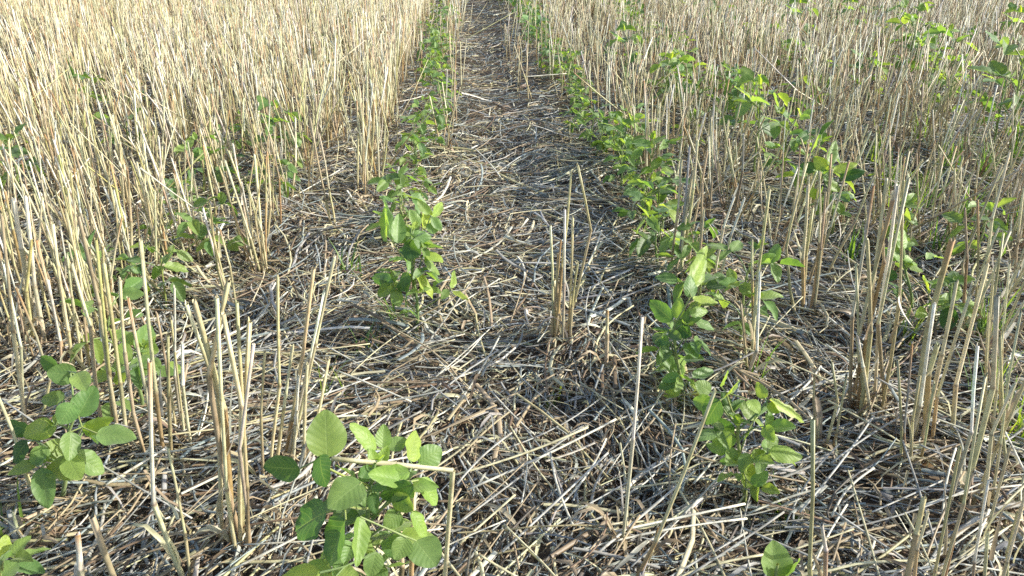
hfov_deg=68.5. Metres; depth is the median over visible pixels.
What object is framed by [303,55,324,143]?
stubble clump
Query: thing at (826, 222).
stubble clump
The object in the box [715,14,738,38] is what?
soybean plant
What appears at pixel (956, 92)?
soybean plant
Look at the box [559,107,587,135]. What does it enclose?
soybean plant
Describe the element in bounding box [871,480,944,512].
fallen straw
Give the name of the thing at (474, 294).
fallen straw
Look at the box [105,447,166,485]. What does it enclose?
fallen straw
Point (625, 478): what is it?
fallen straw
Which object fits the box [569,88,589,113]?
soybean plant
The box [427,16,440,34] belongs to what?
soybean plant
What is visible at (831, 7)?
soybean plant
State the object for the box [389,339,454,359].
fallen straw
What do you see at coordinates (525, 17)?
soybean plant
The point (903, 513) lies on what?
fallen straw
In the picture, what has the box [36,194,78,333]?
stubble clump
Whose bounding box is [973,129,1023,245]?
stubble clump
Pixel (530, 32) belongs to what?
soybean plant
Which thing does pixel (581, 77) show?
soybean plant
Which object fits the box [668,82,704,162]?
stubble clump
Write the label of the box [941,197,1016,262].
soybean plant
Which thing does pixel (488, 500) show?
fallen straw
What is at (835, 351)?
fallen straw
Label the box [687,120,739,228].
stubble clump
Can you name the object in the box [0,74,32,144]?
stubble clump
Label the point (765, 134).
stubble clump
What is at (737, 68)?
soybean plant
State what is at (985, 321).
grass tuft
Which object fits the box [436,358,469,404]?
fallen straw
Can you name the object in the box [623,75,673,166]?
stubble clump
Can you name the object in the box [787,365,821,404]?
fallen straw
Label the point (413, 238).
soybean plant
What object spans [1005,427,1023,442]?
fallen straw
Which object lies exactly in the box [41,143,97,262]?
stubble clump
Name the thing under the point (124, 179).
stubble clump
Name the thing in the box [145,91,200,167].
stubble clump
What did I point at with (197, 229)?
soybean plant
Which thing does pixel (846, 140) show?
stubble clump
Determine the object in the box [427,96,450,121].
soybean plant
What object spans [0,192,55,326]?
stubble clump
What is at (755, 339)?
fallen straw
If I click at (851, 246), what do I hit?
grass tuft
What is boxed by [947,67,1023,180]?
stubble clump
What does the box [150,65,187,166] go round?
stubble clump
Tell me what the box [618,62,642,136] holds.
stubble clump
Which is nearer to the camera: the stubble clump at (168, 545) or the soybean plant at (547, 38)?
the stubble clump at (168, 545)
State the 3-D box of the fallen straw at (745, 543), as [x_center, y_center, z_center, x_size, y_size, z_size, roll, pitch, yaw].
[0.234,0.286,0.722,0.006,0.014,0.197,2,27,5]
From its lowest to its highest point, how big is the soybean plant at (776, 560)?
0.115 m
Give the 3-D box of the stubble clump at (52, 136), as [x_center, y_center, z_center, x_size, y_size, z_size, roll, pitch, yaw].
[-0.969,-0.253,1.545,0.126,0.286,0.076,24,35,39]
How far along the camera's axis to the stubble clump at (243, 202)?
1.38 m
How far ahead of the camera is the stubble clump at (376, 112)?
1.90 m
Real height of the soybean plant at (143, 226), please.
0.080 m
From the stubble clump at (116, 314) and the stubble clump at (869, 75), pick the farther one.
the stubble clump at (869, 75)
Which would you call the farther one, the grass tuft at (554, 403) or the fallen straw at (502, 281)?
the fallen straw at (502, 281)
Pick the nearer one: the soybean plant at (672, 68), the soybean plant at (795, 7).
the soybean plant at (672, 68)
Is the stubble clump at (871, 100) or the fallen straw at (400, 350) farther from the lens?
the stubble clump at (871, 100)
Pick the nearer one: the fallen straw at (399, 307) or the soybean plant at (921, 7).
the fallen straw at (399, 307)
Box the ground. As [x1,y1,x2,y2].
[0,0,1023,575]
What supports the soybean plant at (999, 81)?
on the ground
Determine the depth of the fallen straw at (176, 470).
0.84 m
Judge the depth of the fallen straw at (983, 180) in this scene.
1.68 m
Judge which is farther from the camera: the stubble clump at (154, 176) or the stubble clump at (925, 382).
the stubble clump at (154, 176)
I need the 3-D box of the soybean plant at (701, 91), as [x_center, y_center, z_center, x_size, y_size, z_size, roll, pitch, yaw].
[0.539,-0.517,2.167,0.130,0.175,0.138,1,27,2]
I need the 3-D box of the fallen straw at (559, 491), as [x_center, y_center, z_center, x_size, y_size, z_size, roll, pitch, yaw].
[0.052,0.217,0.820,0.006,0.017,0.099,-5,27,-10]
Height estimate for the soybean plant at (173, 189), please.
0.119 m
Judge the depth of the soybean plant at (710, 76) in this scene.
2.65 m
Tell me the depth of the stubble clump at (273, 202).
1.50 m
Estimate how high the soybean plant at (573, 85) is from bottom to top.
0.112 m
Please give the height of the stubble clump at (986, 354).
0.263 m
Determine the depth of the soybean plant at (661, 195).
1.54 m
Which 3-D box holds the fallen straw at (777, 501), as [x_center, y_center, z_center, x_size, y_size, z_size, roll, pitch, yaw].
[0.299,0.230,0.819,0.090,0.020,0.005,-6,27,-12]
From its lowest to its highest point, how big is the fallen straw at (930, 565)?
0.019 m
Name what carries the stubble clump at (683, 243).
on the ground
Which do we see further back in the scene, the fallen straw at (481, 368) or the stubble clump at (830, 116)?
the stubble clump at (830, 116)
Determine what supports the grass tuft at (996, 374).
on the ground
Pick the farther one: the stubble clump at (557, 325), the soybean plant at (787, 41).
the soybean plant at (787, 41)
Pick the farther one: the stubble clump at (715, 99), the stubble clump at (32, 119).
the stubble clump at (715, 99)
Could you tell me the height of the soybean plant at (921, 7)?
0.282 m
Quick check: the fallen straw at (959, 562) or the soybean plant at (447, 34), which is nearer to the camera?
the fallen straw at (959, 562)
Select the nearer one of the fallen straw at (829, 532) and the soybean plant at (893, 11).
the fallen straw at (829, 532)
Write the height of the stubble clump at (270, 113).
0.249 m
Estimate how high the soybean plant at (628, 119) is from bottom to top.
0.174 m
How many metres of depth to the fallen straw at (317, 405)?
0.95 m
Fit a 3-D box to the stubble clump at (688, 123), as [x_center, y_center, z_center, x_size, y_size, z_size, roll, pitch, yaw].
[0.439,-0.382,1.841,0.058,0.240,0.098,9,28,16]
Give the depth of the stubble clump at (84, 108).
1.69 m
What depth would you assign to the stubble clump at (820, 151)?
1.92 m
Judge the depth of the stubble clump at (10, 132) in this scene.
1.94 m
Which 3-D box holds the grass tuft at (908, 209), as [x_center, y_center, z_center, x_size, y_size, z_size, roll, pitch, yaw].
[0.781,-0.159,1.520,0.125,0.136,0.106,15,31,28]
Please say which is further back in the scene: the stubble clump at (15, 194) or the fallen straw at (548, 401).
the stubble clump at (15, 194)
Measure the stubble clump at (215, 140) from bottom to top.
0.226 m
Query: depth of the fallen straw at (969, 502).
0.81 m
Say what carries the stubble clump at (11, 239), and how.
on the ground
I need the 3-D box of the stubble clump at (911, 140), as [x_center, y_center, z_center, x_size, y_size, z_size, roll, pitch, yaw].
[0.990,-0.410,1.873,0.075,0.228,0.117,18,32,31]
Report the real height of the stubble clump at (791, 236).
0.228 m
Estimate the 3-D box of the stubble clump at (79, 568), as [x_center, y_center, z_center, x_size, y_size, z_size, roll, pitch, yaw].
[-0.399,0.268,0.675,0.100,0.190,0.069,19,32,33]
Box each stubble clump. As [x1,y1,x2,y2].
[0,64,13,125]
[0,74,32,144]
[0,76,41,154]
[0,78,20,150]
[0,90,53,164]
[0,91,28,163]
[0,130,78,294]
[0,137,40,276]
[0,144,12,190]
[0,149,89,242]
[0,158,33,257]
[0,170,12,196]
[0,179,65,346]
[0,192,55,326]
[0,202,18,264]
[0,213,51,445]
[0,223,46,386]
[0,238,37,359]
[0,253,26,376]
[0,287,12,344]
[0,398,82,560]
[1,157,57,263]
[2,138,205,248]
[4,164,79,312]
[5,89,49,187]
[9,209,113,365]
[11,195,47,349]
[13,88,57,196]
[13,99,76,207]
[14,77,59,179]
[15,41,41,130]
[17,46,59,135]
[17,70,79,150]
[20,95,66,222]
[25,116,103,220]
[26,73,63,159]
[28,62,106,151]
[32,127,88,209]
[33,133,86,238]
[33,192,116,307]
[34,60,86,157]
[35,221,114,385]
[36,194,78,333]
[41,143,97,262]
[41,186,134,351]
[42,113,103,205]
[44,147,98,250]
[48,82,104,198]
[49,84,105,186]
[51,87,119,201]
[53,103,103,192]
[53,134,105,240]
[55,156,116,281]
[60,66,98,136]
[64,195,143,330]
[66,74,189,175]
[68,120,170,231]
[70,139,143,292]
[70,213,137,457]
[74,512,116,575]
[75,141,124,284]
[80,108,111,214]
[82,90,143,209]
[91,74,139,223]
[97,136,142,237]
[98,88,128,173]
[100,92,126,191]
[101,66,132,157]
[103,167,187,303]
[105,79,147,164]
[107,76,193,178]
[108,67,149,151]
[110,110,160,196]
[116,117,177,273]
[118,237,173,470]
[123,119,148,253]
[125,60,161,149]
[125,74,197,158]
[126,65,164,134]
[127,121,187,205]
[128,286,195,453]
[129,66,264,162]
[129,142,191,264]
[132,358,211,575]
[133,164,182,261]
[136,153,177,278]
[137,121,195,253]
[139,125,271,264]
[140,82,173,177]
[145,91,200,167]
[147,100,208,186]
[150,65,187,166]
[155,57,199,147]
[156,67,195,160]
[157,67,177,138]
[160,73,191,163]
[170,141,217,275]
[172,148,215,261]
[174,50,204,142]
[177,66,219,141]
[182,72,213,146]
[184,278,267,575]
[187,99,220,202]
[194,78,226,146]
[194,93,235,190]
[194,106,220,179]
[194,110,229,194]
[196,82,238,194]
[199,274,314,493]
[200,128,248,234]
[200,202,261,318]
[202,85,244,172]
[213,73,293,163]
[216,76,241,165]
[221,154,287,283]
[223,59,280,149]
[223,72,258,172]
[227,154,281,281]
[237,100,277,195]
[238,66,265,140]
[240,64,283,150]
[247,256,335,485]
[251,114,261,207]
[251,122,287,238]
[256,54,293,141]
[257,54,329,147]
[258,52,280,140]
[258,90,305,209]
[259,77,271,178]
[264,50,293,147]
[264,69,331,175]
[269,49,310,151]
[272,89,315,185]
[273,71,351,176]
[284,48,323,132]
[298,63,348,146]
[299,56,329,163]
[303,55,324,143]
[305,117,350,238]
[307,79,330,202]
[309,64,343,160]
[317,70,356,156]
[318,58,391,186]
[318,63,354,150]
[337,75,380,199]
[347,54,380,154]
[348,77,384,147]
[350,496,418,575]
[351,83,383,205]
[355,76,393,174]
[357,40,397,155]
[357,55,391,168]
[358,45,445,174]
[359,43,387,168]
[365,57,394,161]
[429,81,460,160]
[524,163,591,355]
[560,315,643,566]
[573,309,633,382]
[574,71,693,149]
[598,47,631,134]
[601,388,716,575]
[611,46,639,136]
[612,107,641,163]
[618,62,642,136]
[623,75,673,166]
[626,72,712,134]
[626,92,645,171]
[632,79,656,191]
[633,67,659,150]
[634,93,666,178]
[635,66,642,134]
[645,84,666,141]
[645,91,685,202]
[655,77,693,168]
[660,139,707,284]
[665,117,760,228]
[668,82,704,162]
[671,196,744,322]
[673,93,705,183]
[676,84,699,175]
[677,66,715,152]
[681,81,704,159]
[683,117,731,211]
[684,95,734,173]
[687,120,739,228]
[690,81,724,168]
[702,112,755,200]
[704,119,796,239]
[706,60,757,149]
[706,120,737,195]
[711,78,729,168]
[712,102,753,218]
[714,95,764,194]
[722,114,770,220]
[727,136,770,232]
[728,73,760,144]
[732,90,768,166]
[735,62,759,150]
[736,187,799,385]
[738,87,769,156]
[747,89,779,167]
[749,82,827,151]
[755,101,800,181]
[755,119,800,242]
[756,137,817,253]
[760,66,848,167]
[762,152,808,262]
[768,154,874,298]
[771,94,851,214]
[775,122,824,227]
[777,169,837,325]
[784,98,852,204]
[791,146,849,266]
[796,416,828,575]
[797,59,835,141]
[798,68,815,136]
[799,359,867,474]
[800,138,828,218]
[802,60,868,153]
[803,83,855,158]
[815,130,874,225]
[817,63,846,137]
[826,63,871,141]
[829,135,862,232]
[832,63,891,147]
[834,78,873,183]
[840,173,911,434]
[842,87,867,193]
[849,86,898,192]
[855,130,923,247]
[857,54,913,148]
[858,71,896,144]
[862,54,929,138]
[866,262,1008,547]
[867,95,899,195]
[870,133,1020,249]
[871,372,987,575]
[874,126,963,227]
[875,122,920,219]
[876,147,925,282]
[884,62,915,150]
[884,80,929,164]
[892,59,956,146]
[893,82,944,192]
[894,74,980,153]
[896,51,930,141]
[896,341,952,493]
[898,236,970,469]
[900,140,944,238]
[901,496,929,575]
[905,80,984,164]
[910,144,1023,249]
[917,60,959,165]
[922,58,983,142]
[923,99,963,199]
[924,155,1010,263]
[926,110,971,206]
[926,226,1011,344]
[929,70,983,172]
[930,112,1015,218]
[938,144,1023,251]
[939,307,1023,545]
[940,55,1023,148]
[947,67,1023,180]
[951,158,973,265]
[957,150,1010,346]
[960,56,990,145]
[960,232,1023,359]
[960,444,1023,575]
[963,51,993,160]
[964,80,1023,189]
[967,106,1015,180]
[967,158,1023,223]
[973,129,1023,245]
[976,261,1023,443]
[978,55,1013,146]
[978,248,1023,376]
[980,139,1023,221]
[984,207,1023,258]
[994,93,1023,207]
[995,187,1023,300]
[1002,199,1023,257]
[1003,126,1023,218]
[1004,180,1023,222]
[1008,62,1023,147]
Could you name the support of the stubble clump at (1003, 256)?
on the ground
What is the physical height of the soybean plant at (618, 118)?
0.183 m
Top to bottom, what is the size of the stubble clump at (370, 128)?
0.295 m
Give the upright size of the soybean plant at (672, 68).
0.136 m
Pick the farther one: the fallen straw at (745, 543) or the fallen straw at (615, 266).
the fallen straw at (615, 266)
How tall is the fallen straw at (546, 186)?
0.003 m
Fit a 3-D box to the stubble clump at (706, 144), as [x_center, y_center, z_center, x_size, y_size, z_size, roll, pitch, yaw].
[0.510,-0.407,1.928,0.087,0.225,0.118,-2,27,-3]
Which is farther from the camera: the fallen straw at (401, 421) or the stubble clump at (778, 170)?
the stubble clump at (778, 170)
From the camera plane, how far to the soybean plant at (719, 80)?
2.47 m
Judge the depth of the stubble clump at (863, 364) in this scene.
0.92 m
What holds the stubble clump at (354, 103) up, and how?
on the ground
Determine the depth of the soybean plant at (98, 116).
1.92 m
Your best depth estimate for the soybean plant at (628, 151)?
1.70 m
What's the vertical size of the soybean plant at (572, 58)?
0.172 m
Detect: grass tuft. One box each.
[0,476,43,536]
[292,344,351,407]
[330,235,361,280]
[345,317,387,358]
[366,291,410,326]
[544,380,569,413]
[736,334,789,384]
[773,470,814,527]
[841,225,863,270]
[864,111,900,166]
[875,178,935,230]
[881,145,920,194]
[895,295,944,348]
[907,163,952,214]
[910,102,942,147]
[920,217,963,258]
[936,122,983,175]
[946,177,1010,223]
[950,328,1022,406]
[955,273,1023,341]
[974,136,1004,184]
[993,370,1023,460]
[1000,112,1023,164]
[1000,193,1023,232]
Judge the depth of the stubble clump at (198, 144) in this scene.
1.77 m
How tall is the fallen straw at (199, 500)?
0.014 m
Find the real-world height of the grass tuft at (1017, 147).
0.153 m
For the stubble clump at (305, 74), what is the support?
on the ground
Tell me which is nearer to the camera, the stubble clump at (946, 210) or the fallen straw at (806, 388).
the fallen straw at (806, 388)
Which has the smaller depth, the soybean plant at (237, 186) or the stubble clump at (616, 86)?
the soybean plant at (237, 186)
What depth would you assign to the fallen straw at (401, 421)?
0.93 m
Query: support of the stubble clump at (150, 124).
on the ground
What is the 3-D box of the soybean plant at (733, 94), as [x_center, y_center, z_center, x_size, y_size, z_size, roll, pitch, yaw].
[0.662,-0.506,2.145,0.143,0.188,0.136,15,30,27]
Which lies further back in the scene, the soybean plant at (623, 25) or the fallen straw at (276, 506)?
the soybean plant at (623, 25)
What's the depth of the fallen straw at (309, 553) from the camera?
0.73 m
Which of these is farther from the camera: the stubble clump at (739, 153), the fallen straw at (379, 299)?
the stubble clump at (739, 153)
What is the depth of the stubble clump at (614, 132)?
1.90 m
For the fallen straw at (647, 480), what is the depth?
0.86 m
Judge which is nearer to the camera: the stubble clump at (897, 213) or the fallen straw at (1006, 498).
the fallen straw at (1006, 498)
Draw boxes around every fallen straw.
[0,346,73,376]
[0,475,32,485]
[0,499,37,501]
[1,398,192,518]
[3,399,42,403]
[3,462,51,497]
[7,505,53,535]
[25,494,86,549]
[32,528,106,557]
[36,466,166,474]
[39,516,169,563]
[41,519,143,575]
[62,525,175,575]
[85,475,155,540]
[86,416,180,443]
[90,530,229,573]
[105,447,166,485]
[105,486,156,544]
[108,408,120,463]
[127,387,136,425]
[129,465,232,478]
[134,405,177,426]
[163,370,244,402]
[167,463,236,531]
[185,367,261,378]
[189,411,301,437]
[191,512,332,536]
[194,389,343,454]
[198,390,208,435]
[198,471,358,542]
[218,522,325,575]
[237,343,369,354]
[243,344,319,382]
[244,528,442,544]
[248,387,281,439]
[251,351,307,373]
[252,326,364,347]
[265,377,369,415]
[268,415,386,510]
[277,374,324,425]
[284,166,345,201]
[289,301,377,330]
[295,313,322,353]
[296,343,338,385]
[301,388,332,421]
[306,540,313,562]
[314,256,393,316]
[320,293,376,328]
[325,345,411,389]
[331,456,454,575]
[334,369,411,401]
[335,410,484,468]
[340,333,464,367]
[347,246,395,256]
[350,327,409,374]
[352,270,411,326]
[353,302,447,314]
[357,410,421,447]
[373,435,509,451]
[373,521,527,539]
[374,359,424,378]
[381,286,470,335]
[384,508,437,564]
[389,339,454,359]
[390,520,505,575]
[395,250,470,262]
[403,285,498,299]
[403,404,496,456]
[405,295,443,315]
[407,194,468,216]
[429,191,473,205]
[435,317,501,376]
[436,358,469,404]
[437,413,497,466]
[438,152,490,169]
[438,460,526,537]
[441,337,481,373]
[441,361,571,370]
[443,271,481,281]
[448,278,500,310]
[448,426,588,477]
[455,226,492,246]
[455,476,520,525]
[456,432,511,484]
[458,336,499,402]
[458,455,495,515]
[459,494,515,543]
[459,553,480,574]
[467,418,616,490]
[469,477,540,575]
[475,148,500,177]
[480,554,516,575]
[483,276,516,286]
[484,176,547,196]
[487,397,601,455]
[491,178,566,192]
[491,391,538,438]
[494,354,587,402]
[502,452,608,552]
[503,524,555,575]
[510,270,527,321]
[511,427,581,485]
[521,450,527,502]
[522,378,575,422]
[525,73,566,76]
[531,183,562,188]
[537,311,551,341]
[549,452,573,523]
[556,438,606,509]
[569,517,746,553]
[573,518,669,544]
[574,447,688,512]
[579,381,622,408]
[582,230,601,275]
[584,258,642,273]
[585,286,590,335]
[586,279,618,341]
[588,264,612,299]
[591,470,695,558]
[599,365,614,398]
[602,514,640,571]
[606,390,664,474]
[609,341,646,405]
[613,390,751,400]
[615,503,745,532]
[616,455,669,500]
[617,346,677,392]
[617,371,645,450]
[619,443,627,536]
[628,409,661,443]
[631,466,728,566]
[635,440,664,501]
[646,439,818,485]
[647,497,702,543]
[648,266,688,294]
[649,408,701,419]
[668,422,678,550]
[670,531,747,575]
[672,392,684,454]
[674,482,725,575]
[680,553,763,575]
[687,511,784,575]
[690,366,727,394]
[693,454,716,483]
[710,260,738,273]
[710,558,794,575]
[723,315,769,376]
[735,497,804,517]
[738,494,750,540]
[739,508,751,575]
[743,527,860,575]
[745,265,767,316]
[748,486,825,513]
[749,378,812,433]
[767,296,802,332]
[768,450,822,477]
[775,357,895,417]
[777,230,865,275]
[780,290,854,298]
[785,443,839,523]
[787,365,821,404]
[787,373,855,395]
[790,265,845,300]
[790,528,853,550]
[799,415,874,512]
[812,504,847,569]
[813,337,847,384]
[818,290,904,317]
[825,344,905,404]
[826,268,852,292]
[827,400,944,471]
[827,482,982,533]
[829,522,846,575]
[830,409,912,463]
[831,467,874,516]
[832,266,856,312]
[834,511,929,575]
[836,364,856,416]
[847,470,879,575]
[859,355,889,433]
[870,386,989,413]
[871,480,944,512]
[873,319,923,329]
[879,332,923,377]
[888,307,891,336]
[899,433,937,551]
[900,425,1016,469]
[904,512,932,573]
[917,220,946,251]
[917,359,1008,389]
[917,543,991,573]
[919,444,992,479]
[923,471,965,564]
[924,522,986,565]
[925,484,1021,504]
[925,529,993,575]
[936,110,976,155]
[939,527,1007,574]
[942,447,956,520]
[943,501,1020,539]
[947,519,1021,575]
[952,562,1023,575]
[957,165,1014,200]
[959,485,1023,554]
[968,475,973,507]
[970,509,990,571]
[990,472,1023,526]
[991,320,1023,374]
[1000,424,1023,471]
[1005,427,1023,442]
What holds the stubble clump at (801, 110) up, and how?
on the ground
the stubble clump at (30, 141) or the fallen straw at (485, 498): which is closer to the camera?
the fallen straw at (485, 498)
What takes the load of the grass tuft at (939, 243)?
on the ground
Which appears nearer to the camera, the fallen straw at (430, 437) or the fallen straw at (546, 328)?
the fallen straw at (430, 437)
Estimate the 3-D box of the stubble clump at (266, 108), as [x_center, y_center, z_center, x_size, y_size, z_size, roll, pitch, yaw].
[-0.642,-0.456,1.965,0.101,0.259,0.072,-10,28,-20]
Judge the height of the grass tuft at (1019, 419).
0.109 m
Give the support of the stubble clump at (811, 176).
on the ground
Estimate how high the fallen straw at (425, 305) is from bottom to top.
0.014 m
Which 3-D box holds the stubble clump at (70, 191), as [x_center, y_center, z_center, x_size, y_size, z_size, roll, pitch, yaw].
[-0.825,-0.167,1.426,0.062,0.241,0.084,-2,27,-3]
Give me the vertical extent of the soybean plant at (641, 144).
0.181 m
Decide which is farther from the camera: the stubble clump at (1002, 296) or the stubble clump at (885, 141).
the stubble clump at (885, 141)
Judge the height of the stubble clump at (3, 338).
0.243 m
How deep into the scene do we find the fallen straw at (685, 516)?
0.78 m
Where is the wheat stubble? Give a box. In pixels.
[0,0,1023,233]
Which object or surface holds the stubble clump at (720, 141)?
on the ground
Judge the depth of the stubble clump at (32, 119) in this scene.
1.81 m
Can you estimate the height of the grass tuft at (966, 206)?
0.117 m
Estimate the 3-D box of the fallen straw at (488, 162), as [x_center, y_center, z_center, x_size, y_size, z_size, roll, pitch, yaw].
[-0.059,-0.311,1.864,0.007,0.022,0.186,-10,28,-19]
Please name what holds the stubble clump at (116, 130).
on the ground
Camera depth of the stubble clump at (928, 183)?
1.69 m
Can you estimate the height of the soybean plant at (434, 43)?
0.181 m
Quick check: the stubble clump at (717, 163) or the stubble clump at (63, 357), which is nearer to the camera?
the stubble clump at (63, 357)
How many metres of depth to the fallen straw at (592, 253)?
1.36 m
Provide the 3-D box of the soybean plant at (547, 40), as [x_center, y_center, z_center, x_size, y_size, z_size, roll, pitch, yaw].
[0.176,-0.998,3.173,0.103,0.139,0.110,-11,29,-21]
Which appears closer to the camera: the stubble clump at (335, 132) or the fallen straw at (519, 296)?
the fallen straw at (519, 296)
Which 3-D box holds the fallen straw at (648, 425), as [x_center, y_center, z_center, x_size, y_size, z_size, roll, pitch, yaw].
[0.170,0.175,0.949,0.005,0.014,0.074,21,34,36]
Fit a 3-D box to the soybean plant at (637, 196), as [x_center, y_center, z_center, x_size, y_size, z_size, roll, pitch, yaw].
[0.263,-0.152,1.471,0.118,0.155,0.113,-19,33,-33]
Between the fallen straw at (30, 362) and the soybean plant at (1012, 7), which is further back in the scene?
the soybean plant at (1012, 7)
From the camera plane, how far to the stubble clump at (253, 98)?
1.97 m
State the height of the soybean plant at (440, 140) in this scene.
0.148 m
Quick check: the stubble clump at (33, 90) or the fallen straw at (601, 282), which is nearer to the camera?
the fallen straw at (601, 282)
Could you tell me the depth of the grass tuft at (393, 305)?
1.19 m
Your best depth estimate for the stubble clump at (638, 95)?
2.02 m
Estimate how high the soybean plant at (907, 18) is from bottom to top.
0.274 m
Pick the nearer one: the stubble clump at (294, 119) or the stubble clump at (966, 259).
the stubble clump at (966, 259)
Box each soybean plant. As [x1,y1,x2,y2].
[0,123,45,205]
[0,535,50,575]
[8,355,136,508]
[60,277,143,364]
[62,230,141,305]
[66,66,108,114]
[89,107,156,154]
[92,324,180,416]
[119,83,150,105]
[121,242,192,309]
[136,219,178,245]
[156,178,200,218]
[174,127,233,206]
[175,192,249,275]
[213,145,244,172]
[214,123,251,150]
[229,166,259,196]
[234,110,254,140]
[254,95,311,167]
[254,155,299,197]
[263,410,441,575]
[365,163,432,238]
[371,198,467,336]
[380,163,418,223]
[394,133,434,181]
[399,111,435,163]
[406,92,445,130]
[408,171,441,200]
[415,41,450,85]
[416,19,434,44]
[416,52,443,90]
[416,106,452,146]
[417,56,457,100]
[422,32,452,78]
[426,2,444,19]
[426,30,452,62]
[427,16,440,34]
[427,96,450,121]
[428,24,454,48]
[429,70,460,115]
[430,28,455,48]
[437,3,462,39]
[437,9,454,31]
[509,0,527,18]
[515,1,539,16]
[517,7,539,27]
[517,10,544,39]
[520,13,548,49]
[523,23,547,55]
[525,5,546,29]
[533,19,554,47]
[534,41,560,73]
[542,34,556,56]
[542,36,563,56]
[542,45,569,80]
[545,48,572,82]
[554,49,583,81]
[555,50,583,94]
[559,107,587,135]
[563,83,587,107]
[568,70,595,93]
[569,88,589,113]
[572,97,614,145]
[578,109,618,155]
[591,116,641,161]
[601,111,644,183]
[603,20,642,89]
[603,103,660,172]
[603,137,635,195]
[612,172,682,231]
[614,0,643,23]
[615,4,645,31]
[617,130,682,211]
[622,11,646,44]
[623,157,696,220]
[629,204,680,263]
[632,22,666,54]
[636,246,717,410]
[642,52,691,113]
[643,210,680,260]
[647,22,670,49]
[655,218,718,273]
[655,248,731,324]
[657,47,707,112]
[658,50,695,105]
[658,51,689,78]
[665,30,695,57]
[671,124,705,145]
[679,76,721,132]
[690,65,723,91]
[693,0,716,25]
[693,371,803,506]
[699,60,732,106]
[703,237,804,352]
[707,1,734,39]
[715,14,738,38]
[717,66,793,178]
[720,65,762,136]
[721,76,772,121]
[722,63,768,116]
[734,22,763,48]
[757,21,784,52]
[761,540,799,575]
[762,104,814,186]
[774,38,813,80]
[776,120,839,211]
[777,0,815,22]
[779,0,818,49]
[779,75,831,117]
[792,134,864,241]
[804,59,838,91]
[820,0,839,16]
[831,0,866,40]
[846,49,892,100]
[868,4,882,23]
[868,159,901,186]
[871,23,894,50]
[878,2,905,32]
[884,193,920,256]
[885,13,945,84]
[885,229,950,309]
[887,0,940,54]
[892,32,940,72]
[904,23,978,96]
[915,271,986,340]
[920,52,946,91]
[920,69,972,122]
[929,52,976,102]
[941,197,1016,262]
[943,24,978,52]
[964,30,1023,164]
[977,69,1023,145]
[988,2,1023,70]
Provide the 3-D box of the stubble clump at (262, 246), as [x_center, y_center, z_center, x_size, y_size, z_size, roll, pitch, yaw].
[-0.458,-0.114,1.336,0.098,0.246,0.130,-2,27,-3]
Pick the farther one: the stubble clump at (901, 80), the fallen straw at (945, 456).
the stubble clump at (901, 80)
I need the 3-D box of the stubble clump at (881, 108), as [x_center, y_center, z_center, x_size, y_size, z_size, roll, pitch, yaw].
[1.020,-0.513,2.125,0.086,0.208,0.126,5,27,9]
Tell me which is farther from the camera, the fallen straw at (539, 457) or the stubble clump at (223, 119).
the stubble clump at (223, 119)
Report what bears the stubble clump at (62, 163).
on the ground
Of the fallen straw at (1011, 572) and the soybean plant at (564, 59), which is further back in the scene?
the soybean plant at (564, 59)
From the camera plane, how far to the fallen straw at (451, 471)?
0.63 m

